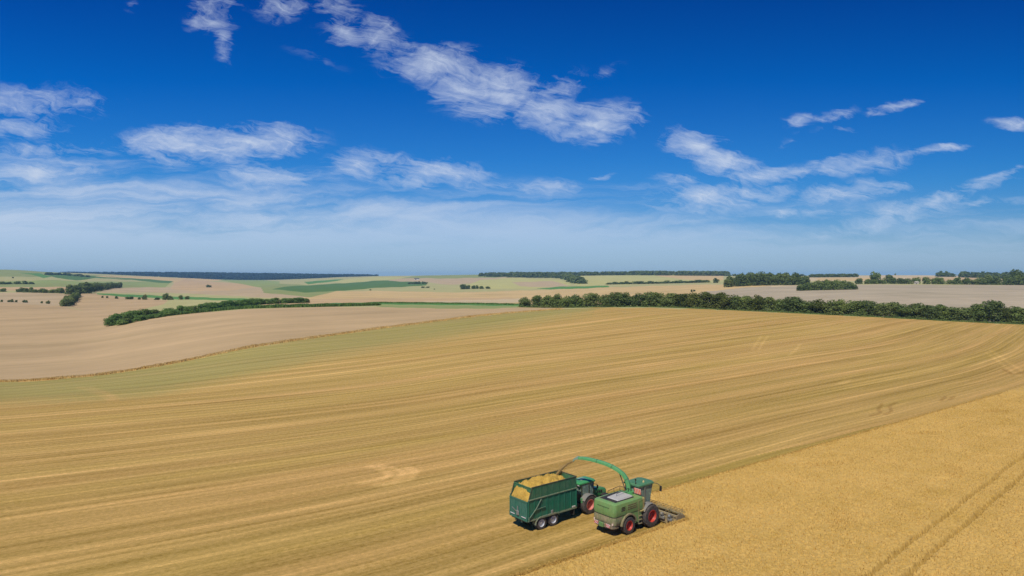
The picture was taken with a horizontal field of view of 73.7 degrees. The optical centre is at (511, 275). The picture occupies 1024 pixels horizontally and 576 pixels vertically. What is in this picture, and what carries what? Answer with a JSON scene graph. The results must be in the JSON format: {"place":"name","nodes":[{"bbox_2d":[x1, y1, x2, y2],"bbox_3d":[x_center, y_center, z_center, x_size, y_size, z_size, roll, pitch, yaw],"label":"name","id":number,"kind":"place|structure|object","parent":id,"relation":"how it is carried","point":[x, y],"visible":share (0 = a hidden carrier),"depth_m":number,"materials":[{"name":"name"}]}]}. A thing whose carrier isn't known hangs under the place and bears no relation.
{"place":"outdoors","nodes":[
{"label":"outdoors","id":0,"kind":"place"},
{"bbox_2d":[0,270,1023,575],"bbox_3d":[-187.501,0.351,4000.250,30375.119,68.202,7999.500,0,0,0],"label":"ground","id":1,"kind":"structure","parent":0,"point":[412,450],"depth_m":126.77,"materials":[{"name":"beige plant"}]},
{"bbox_2d":[61,297,71,305],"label":"hedge tree","id":2,"kind":"object","parent":1,"relation":"on","point":[65,301],"visible":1,"depth_m":654.40,"materials":[{"name":"green plant"}]},
{"bbox_2d":[65,284,75,293],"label":"clump tree","id":3,"kind":"object","parent":1,"relation":"on","point":[69,289],"visible":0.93,"depth_m":896.16,"materials":[{"name":"green plant"}]},
{"bbox_2d":[81,282,91,293],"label":"clump tree","id":4,"kind":"object","parent":1,"relation":"on","point":[87,288],"visible":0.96,"depth_m":943.83,"materials":[{"name":"green plant"}]},
{"bbox_2d":[103,317,118,325],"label":"copse tree","id":5,"kind":"object","parent":1,"relation":"on","point":[110,321],"visible":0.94,"depth_m":397.25,"materials":[{"name":"green plant"}]},
{"bbox_2d":[115,319,128,324],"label":"copse tree","id":6,"kind":"object","parent":1,"relation":"on","point":[120,322],"visible":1,"depth_m":391.64,"materials":[{"name":"green plant"}]},
{"bbox_2d":[127,310,138,318],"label":"copse tree","id":7,"kind":"object","parent":1,"relation":"on","point":[133,312],"visible":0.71,"depth_m":420.71,"materials":[{"name":"green plant"}]},
{"bbox_2d":[134,315,146,320],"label":"copse tree","id":8,"kind":"object","parent":1,"relation":"on","point":[139,318],"visible":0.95,"depth_m":405.84,"materials":[{"name":"green plant"}]},
{"bbox_2d":[176,305,187,311],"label":"copse tree","id":9,"kind":"object","parent":1,"relation":"on","point":[180,308],"visible":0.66,"depth_m":453.29,"materials":[{"name":"green plant"}]},
{"bbox_2d":[198,303,209,308],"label":"copse tree","id":10,"kind":"object","parent":1,"relation":"on","point":[201,306],"visible":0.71,"depth_m":470.86,"materials":[{"name":"green plant"}]},
{"bbox_2d":[208,302,218,308],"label":"copse tree","id":11,"kind":"object","parent":1,"relation":"on","point":[213,304],"visible":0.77,"depth_m":479.75,"materials":[{"name":"green plant"}]},
{"bbox_2d":[61,271,377,279],"bbox_3d":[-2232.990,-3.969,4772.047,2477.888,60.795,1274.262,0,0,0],"label":"distant woodland","id":12,"kind":"object","parent":1,"relation":"on","point":[239,276],"visible":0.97,"depth_m":4580.60,"materials":[{"name":"green plant"}]},
{"bbox_2d":[220,300,230,306],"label":"copse tree","id":13,"kind":"object","parent":1,"relation":"on","point":[225,303],"visible":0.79,"depth_m":491.29,"materials":[{"name":"green plant"}]},
{"bbox_2d":[240,299,250,305],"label":"copse tree","id":14,"kind":"object","parent":1,"relation":"on","point":[244,301],"visible":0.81,"depth_m":509.22,"materials":[{"name":"green plant"}]},
{"bbox_2d":[134,302,380,318],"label":"cover crop","id":15,"kind":"object","parent":1,"relation":"on","point":[277,306],"visible":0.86,"depth_m":451.03,"materials":[{"name":"green plant"}]},
{"bbox_2d":[0,308,561,381],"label":"margin grass","id":16,"kind":"structure","parent":1,"relation":"on","point":[175,361],"depth_m":219.60,"materials":[{"name":"plant"}]},
{"bbox_2d":[280,298,290,303],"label":"copse tree","id":17,"kind":"object","parent":1,"relation":"on","point":[283,300],"visible":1,"depth_m":540.66,"materials":[{"name":"green plant"}]},
{"bbox_2d":[375,302,518,304],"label":"cover crop","id":18,"kind":"object","parent":1,"relation":"on","point":[452,303],"visible":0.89,"depth_m":526.08,"materials":[{"name":"green plant"}]},
{"bbox_2d":[518,297,530,306],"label":"hedgerow tree","id":19,"kind":"object","parent":1,"relation":"on","point":[524,301],"visible":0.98,"depth_m":396.89,"materials":[{"name":"green plant"}]},
{"bbox_2d":[530,295,541,307],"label":"hedgerow tree","id":20,"kind":"object","parent":1,"relation":"on","point":[536,300],"visible":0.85,"depth_m":386.89,"materials":[{"name":"green plant"}]},
{"bbox_2d":[509,470,576,528],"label":"silage trailer","id":21,"kind":"object","parent":1,"relation":"on","point":[550,501],"visible":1,"depth_m":65.30,"materials":[{"name":"green paint"}]},
{"bbox_2d":[511,473,564,501],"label":"crop load","id":22,"kind":"object","parent":21,"relation":"in","point":[521,493],"visible":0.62,"depth_m":65.32},
{"bbox_2d":[541,295,551,307],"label":"hedgerow tree","id":23,"kind":"object","parent":1,"relation":"on","point":[545,301],"visible":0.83,"depth_m":378.93,"materials":[{"name":"green plant"}]},
{"bbox_2d":[478,271,628,283],"bbox_3d":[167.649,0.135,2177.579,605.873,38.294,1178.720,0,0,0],"label":"ridge woodland","id":24,"kind":"object","parent":1,"relation":"on","point":[573,277],"visible":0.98,"depth_m":2427.95,"materials":[{"name":"green plant"}]},
{"bbox_2d":[550,293,562,306],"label":"hedgerow tree","id":25,"kind":"object","parent":1,"relation":"on","point":[555,297],"visible":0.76,"depth_m":373.68,"materials":[{"name":"green plant"}]},
{"bbox_2d":[556,295,575,306],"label":"hedgerow tree","id":26,"kind":"object","parent":1,"relation":"on","point":[563,302],"visible":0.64,"depth_m":368.56,"materials":[{"name":"green plant"}]},
{"bbox_2d":[566,294,583,307],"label":"hedgerow tree","id":27,"kind":"object","parent":1,"relation":"on","point":[573,299],"visible":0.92,"depth_m":363.59,"materials":[{"name":"green plant"}]},
{"bbox_2d":[581,292,599,306],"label":"hedgerow tree","id":28,"kind":"object","parent":1,"relation":"on","point":[590,298],"visible":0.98,"depth_m":357.62,"materials":[{"name":"green plant"}]},
{"bbox_2d":[577,476,608,513],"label":"farm tractor","id":29,"kind":"object","parent":1,"relation":"on","point":[588,492],"visible":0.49,"depth_m":69.20,"materials":[{"name":"metal"}]},
{"bbox_2d":[596,294,611,306],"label":"hedgerow tree","id":30,"kind":"object","parent":1,"relation":"on","point":[601,300],"visible":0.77,"depth_m":349.68,"materials":[{"name":"green plant"}]},
{"bbox_2d":[605,292,625,306],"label":"hedgerow tree","id":31,"kind":"object","parent":1,"relation":"on","point":[613,299],"visible":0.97,"depth_m":346.52,"materials":[{"name":"green plant"}]},
{"bbox_2d":[620,292,632,305],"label":"hedgerow tree","id":32,"kind":"object","parent":1,"relation":"on","point":[627,297],"visible":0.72,"depth_m":347.29,"materials":[{"name":"green plant"}]},
{"bbox_2d":[573,456,684,533],"bbox_3d":[11.538,20.984,66.991,9.425,6.030,7.467,0,0,-27],"label":"forage harvester","id":33,"kind":"object","parent":1,"relation":"on","point":[628,507],"visible":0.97,"depth_m":64.69,"materials":[{"name":"green metal"}]},
{"bbox_2d":[556,460,573,474],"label":"chopped crop stream","id":34,"kind":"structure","parent":33,"relation":"attached to","point":[562,468],"depth_m":68.70,"materials":[{"name":"beige plant"}]},
{"bbox_2d":[629,293,645,306],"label":"hedgerow tree","id":35,"kind":"object","parent":1,"relation":"on","point":[635,299],"visible":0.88,"depth_m":344.70,"materials":[{"name":"green plant"}]},
{"bbox_2d":[641,291,660,306],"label":"hedgerow tree","id":36,"kind":"object","parent":1,"relation":"on","point":[649,298],"visible":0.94,"depth_m":340.17,"materials":[{"name":"green plant"}]},
{"bbox_2d":[652,292,669,306],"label":"hedgerow tree","id":37,"kind":"object","parent":1,"relation":"on","point":[661,295],"visible":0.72,"depth_m":339.08,"materials":[{"name":"green plant"}]},
{"bbox_2d":[660,293,680,306],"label":"hedgerow tree","id":38,"kind":"object","parent":1,"relation":"on","point":[669,296],"visible":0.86,"depth_m":335.49,"materials":[{"name":"green plant"}]},
{"bbox_2d":[628,270,730,275],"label":"ridge shelterbelt","id":39,"kind":"object","parent":1,"relation":"on","point":[698,273],"visible":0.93,"depth_m":2387.07,"materials":[{"name":"green plant"}]},
{"bbox_2d":[671,293,688,307],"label":"hedgerow tree","id":40,"kind":"object","parent":1,"relation":"on","point":[682,296],"visible":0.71,"depth_m":334.00,"materials":[{"name":"green plant"}]},
{"bbox_2d":[682,292,701,307],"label":"hedgerow tree","id":41,"kind":"object","parent":1,"relation":"on","point":[692,298],"visible":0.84,"depth_m":330.51,"materials":[{"name":"green plant"}]},
{"bbox_2d":[696,292,717,307],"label":"hedgerow tree","id":42,"kind":"object","parent":1,"relation":"on","point":[705,299],"visible":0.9,"depth_m":327.63,"materials":[{"name":"green plant"}]},
{"bbox_2d":[709,292,732,309],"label":"hedgerow tree","id":43,"kind":"object","parent":1,"relation":"on","point":[722,299],"visible":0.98,"depth_m":322.42,"materials":[{"name":"green plant"}]},
{"bbox_2d":[723,278,733,286],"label":"tree","id":44,"kind":"object","parent":1,"relation":"on","point":[728,283],"visible":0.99,"depth_m":824.17,"materials":[{"name":"green plant"}]},
{"bbox_2d":[726,294,743,309],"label":"hedgerow tree","id":45,"kind":"object","parent":1,"relation":"on","point":[734,303],"visible":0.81,"depth_m":320.14,"materials":[{"name":"green plant"}]},
{"bbox_2d":[733,275,744,285],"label":"tree","id":46,"kind":"object","parent":1,"relation":"on","point":[738,281],"visible":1,"depth_m":826.95,"materials":[{"name":"green plant"}]},
{"bbox_2d":[735,295,753,310],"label":"hedgerow tree","id":47,"kind":"object","parent":1,"relation":"on","point":[745,299],"visible":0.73,"depth_m":319.82,"materials":[{"name":"green plant"}]},
{"bbox_2d":[740,274,750,285],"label":"tree","id":48,"kind":"object","parent":1,"relation":"on","point":[747,282],"visible":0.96,"depth_m":827.89,"materials":[{"name":"green plant"}]},
{"bbox_2d":[745,294,763,310],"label":"hedgerow tree","id":49,"kind":"object","parent":1,"relation":"on","point":[757,304],"visible":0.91,"depth_m":319.27,"materials":[{"name":"green plant"}]},
{"bbox_2d":[751,273,762,285],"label":"tree","id":50,"kind":"object","parent":1,"relation":"on","point":[757,279],"visible":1,"depth_m":826.22,"materials":[{"name":"green plant"}]},
{"bbox_2d":[508,387,1023,575],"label":"standing wheat","id":51,"kind":"object","parent":1,"relation":"on","point":[938,492],"visible":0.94,"depth_m":67.55,"materials":[{"name":"yellow plant"}]},
{"bbox_2d":[761,274,771,284],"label":"tree","id":52,"kind":"object","parent":1,"relation":"on","point":[766,279],"visible":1,"depth_m":827.10,"materials":[{"name":"green plant"}]},
{"bbox_2d":[760,297,778,311],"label":"hedgerow tree","id":53,"kind":"object","parent":1,"relation":"on","point":[768,302],"visible":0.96,"depth_m":317.18,"materials":[{"name":"green plant"}]},
{"bbox_2d":[519,305,1023,324],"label":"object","id":54,"kind":"structure","parent":1,"relation":"on","point":[861,315],"depth_m":309.44,"materials":[{"name":"plant"}]},
{"bbox_2d":[770,274,779,284],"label":"tree","id":55,"kind":"object","parent":1,"relation":"on","point":[774,279],"visible":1,"depth_m":825.34,"materials":[{"name":"green plant"}]},
{"bbox_2d":[772,298,788,311],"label":"hedgerow tree","id":56,"kind":"object","parent":1,"relation":"on","point":[777,301],"visible":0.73,"depth_m":315.77,"materials":[{"name":"green plant"}]},
{"bbox_2d":[778,274,789,284],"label":"tree","id":57,"kind":"object","parent":1,"relation":"on","point":[784,279],"visible":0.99,"depth_m":825.61,"materials":[{"name":"green plant"}]},
{"bbox_2d":[780,296,803,312],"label":"hedgerow tree","id":58,"kind":"object","parent":1,"relation":"on","point":[793,302],"visible":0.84,"depth_m":313.17,"materials":[{"name":"green plant"}]},
{"bbox_2d":[787,274,797,284],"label":"tree","id":59,"kind":"object","parent":1,"relation":"on","point":[792,280],"visible":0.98,"depth_m":824.32,"materials":[{"name":"green plant"}]},
{"bbox_2d":[796,285,804,290],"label":"copse tree","id":60,"kind":"object","parent":1,"relation":"on","point":[800,288],"visible":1,"depth_m":669.92,"materials":[{"name":"green plant"}]},
{"bbox_2d":[797,277,806,284],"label":"tree","id":61,"kind":"object","parent":1,"relation":"on","point":[801,280],"visible":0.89,"depth_m":824.83,"materials":[{"name":"green plant"}]},
{"bbox_2d":[792,300,816,313],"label":"hedgerow tree","id":62,"kind":"object","parent":1,"relation":"on","point":[805,308],"visible":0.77,"depth_m":311.15,"materials":[{"name":"green plant"}]},
{"bbox_2d":[802,283,811,290],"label":"copse tree","id":63,"kind":"object","parent":1,"relation":"on","point":[807,285],"visible":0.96,"depth_m":671.16,"materials":[{"name":"green plant"}]},
{"bbox_2d":[808,282,818,289],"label":"copse tree","id":64,"kind":"object","parent":1,"relation":"on","point":[814,286],"visible":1,"depth_m":669.62,"materials":[{"name":"green plant"}]},
{"bbox_2d":[807,299,828,313],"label":"hedgerow tree","id":65,"kind":"object","parent":1,"relation":"on","point":[817,304],"visible":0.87,"depth_m":308.98,"materials":[{"name":"green plant"}]},
{"bbox_2d":[817,281,825,289],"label":"copse tree","id":66,"kind":"object","parent":1,"relation":"on","point":[822,285],"visible":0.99,"depth_m":669.79,"materials":[{"name":"green plant"}]},
{"bbox_2d":[824,280,830,289],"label":"copse tree","id":67,"kind":"object","parent":1,"relation":"on","point":[827,285],"visible":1,"depth_m":669.65,"materials":[{"name":"green plant"}]},
{"bbox_2d":[820,300,845,314],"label":"hedgerow tree","id":68,"kind":"object","parent":1,"relation":"on","point":[831,310],"visible":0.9,"depth_m":305.67,"materials":[{"name":"green plant"}]},
{"bbox_2d":[808,273,858,276],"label":"skyline plantation","id":69,"kind":"object","parent":1,"relation":"on","point":[835,275],"visible":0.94,"depth_m":1675.84,"materials":[{"name":"green plant"}]},
{"bbox_2d":[830,281,839,289],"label":"copse tree","id":70,"kind":"object","parent":1,"relation":"on","point":[834,285],"visible":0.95,"depth_m":670.18,"materials":[{"name":"green plant"}]},
{"bbox_2d":[836,282,844,289],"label":"copse tree","id":71,"kind":"object","parent":1,"relation":"on","point":[840,285],"visible":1,"depth_m":670.14,"materials":[{"name":"green plant"}]},
{"bbox_2d":[831,299,851,314],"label":"hedgerow tree","id":72,"kind":"object","parent":1,"relation":"on","point":[841,302],"visible":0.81,"depth_m":305.71,"materials":[{"name":"green plant"}]},
{"bbox_2d":[844,300,866,315],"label":"hedgerow tree","id":73,"kind":"object","parent":1,"relation":"on","point":[854,306],"visible":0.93,"depth_m":303.55,"materials":[{"name":"green plant"}]},
{"bbox_2d":[854,278,862,283],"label":"hedge tree","id":74,"kind":"object","parent":1,"relation":"on","point":[859,281],"visible":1,"depth_m":877.30,"materials":[{"name":"green plant"}]},
{"bbox_2d":[858,300,876,315],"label":"hedgerow tree","id":75,"kind":"object","parent":1,"relation":"on","point":[867,307],"visible":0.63,"depth_m":303.70,"materials":[{"name":"green plant"}]},
{"bbox_2d":[869,271,880,282],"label":"ash tree","id":76,"kind":"object","parent":1,"relation":"on","point":[874,275],"visible":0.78,"depth_m":891.98,"materials":[{"name":"green plant"}]},
{"bbox_2d":[868,303,887,316],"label":"hedgerow tree","id":77,"kind":"object","parent":1,"relation":"on","point":[879,310],"visible":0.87,"depth_m":301.49,"materials":[{"name":"green plant"}]},
{"bbox_2d":[882,274,896,282],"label":"beech tree","id":78,"kind":"object","parent":1,"relation":"on","point":[888,277],"visible":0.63,"depth_m":912.77,"materials":[{"name":"green plant"}]},
{"bbox_2d":[879,301,901,316],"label":"hedgerow tree","id":79,"kind":"object","parent":1,"relation":"on","point":[890,305],"visible":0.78,"depth_m":299.92,"materials":[{"name":"green plant"}]},
{"bbox_2d":[897,278,905,283],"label":"hedge tree","id":80,"kind":"object","parent":1,"relation":"on","point":[900,280],"visible":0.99,"depth_m":876.64,"materials":[{"name":"green plant"}]},
{"bbox_2d":[891,304,915,317],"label":"hedgerow tree","id":81,"kind":"object","parent":1,"relation":"on","point":[905,311],"visible":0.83,"depth_m":297.39,"materials":[{"name":"green plant"}]},
{"bbox_2d":[904,278,913,283],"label":"hedge tree","id":82,"kind":"object","parent":1,"relation":"on","point":[908,281],"visible":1,"depth_m":873.26,"materials":[{"name":"green plant"}]},
{"bbox_2d":[908,303,929,318],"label":"hedgerow tree","id":83,"kind":"object","parent":1,"relation":"on","point":[917,308],"visible":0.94,"depth_m":295.20,"materials":[{"name":"green plant"}]},
{"bbox_2d":[922,277,931,283],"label":"hedge tree","id":84,"kind":"object","parent":1,"relation":"on","point":[925,280],"visible":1,"depth_m":870.14,"materials":[{"name":"green plant"}]},
{"bbox_2d":[917,305,939,319],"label":"hedgerow tree","id":85,"kind":"object","parent":1,"relation":"on","point":[932,309],"visible":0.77,"depth_m":293.94,"materials":[{"name":"green plant"}]},
{"bbox_2d":[931,277,940,283],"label":"hedge tree","id":86,"kind":"object","parent":1,"relation":"on","point":[935,280],"visible":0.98,"depth_m":867.08,"materials":[{"name":"green plant"}]},
{"bbox_2d":[931,304,950,319],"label":"hedgerow tree","id":87,"kind":"object","parent":1,"relation":"on","point":[942,309],"visible":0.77,"depth_m":293.03,"materials":[{"name":"green plant"}]},
{"bbox_2d":[943,307,964,320],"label":"hedgerow tree","id":88,"kind":"object","parent":1,"relation":"on","point":[955,311],"visible":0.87,"depth_m":291.49,"materials":[{"name":"green plant"}]},
{"bbox_2d":[953,277,962,284],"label":"hedge tree","id":89,"kind":"object","parent":1,"relation":"on","point":[958,280],"visible":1,"depth_m":867.40,"materials":[{"name":"green plant"}]},
{"bbox_2d":[954,307,976,321],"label":"hedgerow tree","id":90,"kind":"object","parent":1,"relation":"on","point":[967,312],"visible":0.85,"depth_m":290.95,"materials":[{"name":"green plant"}]},
{"bbox_2d":[962,277,972,284],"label":"hedge tree","id":91,"kind":"object","parent":1,"relation":"on","point":[966,281],"visible":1,"depth_m":865.40,"materials":[{"name":"green plant"}]},
{"bbox_2d":[971,280,980,284],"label":"hedge tree","id":92,"kind":"object","parent":1,"relation":"on","point":[975,282],"visible":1,"depth_m":863.75,"materials":[{"name":"green plant"}]},
{"bbox_2d":[969,304,988,321],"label":"hedgerow tree","id":93,"kind":"object","parent":1,"relation":"on","point":[978,311],"visible":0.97,"depth_m":289.87,"materials":[{"name":"green plant"}]},
{"bbox_2d":[935,271,1023,278],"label":"skyline woodland","id":94,"kind":"object","parent":1,"relation":"on","point":[965,274],"visible":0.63,"depth_m":1638.94,"materials":[{"name":"green plant"}]},
{"bbox_2d":[979,278,986,284],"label":"hedge tree","id":95,"kind":"object","parent":1,"relation":"on","point":[983,281],"visible":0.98,"depth_m":862.72,"materials":[{"name":"green plant"}]},
{"bbox_2d":[986,277,994,284],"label":"hedge tree","id":96,"kind":"object","parent":1,"relation":"on","point":[990,280],"visible":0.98,"depth_m":862.86,"materials":[{"name":"green plant"}]},
{"bbox_2d":[979,299,1006,322],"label":"hedgerow tree","id":97,"kind":"object","parent":1,"relation":"on","point":[993,308],"visible":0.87,"depth_m":288.07,"materials":[{"name":"green plant"}]},
{"bbox_2d":[994,278,1002,284],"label":"hedge tree","id":98,"kind":"object","parent":1,"relation":"on","point":[999,280],"visible":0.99,"depth_m":862.63,"materials":[{"name":"green plant"}]},
{"bbox_2d":[997,307,1013,322],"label":"hedgerow tree","id":99,"kind":"object","parent":1,"relation":"on","point":[1006,311],"visible":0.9,"depth_m":286.63,"materials":[{"name":"green plant"}]},
{"bbox_2d":[1002,276,1013,284],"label":"tree","id":100,"kind":"object","parent":1,"relation":"on","point":[1005,279],"visible":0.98,"depth_m":858.59,"materials":[{"name":"green plant"}]},
{"bbox_2d":[1006,306,1023,323],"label":"hedgerow tree","id":101,"kind":"object","parent":1,"relation":"on","point":[1015,314],"visible":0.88,"depth_m":285.43,"materials":[{"name":"green plant"}]},
{"bbox_2d":[1009,269,1023,280],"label":"oak tree","id":102,"kind":"object","parent":1,"relation":"on","point":[1015,272],"visible":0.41,"depth_m":879.45,"materials":[{"name":"green plant"}]},
{"bbox_2d":[1012,275,1023,284],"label":"tree","id":103,"kind":"object","parent":1,"relation":"on","point":[1017,279],"visible":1,"depth_m":855.93,"materials":[{"name":"green plant"}]},
{"bbox_2d":[1014,308,1023,323],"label":"hedgerow tree","id":104,"kind":"object","parent":1,"relation":"on","point":[1020,310],"visible":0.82,"depth_m":284.37,"materials":[{"name":"green plant"}]},
{"bbox_2d":[0,0,1023,275],"label":"sky","id":105,"kind":"structure","parent":0,"point":[380,137],"materials":[{"name":"blue"}]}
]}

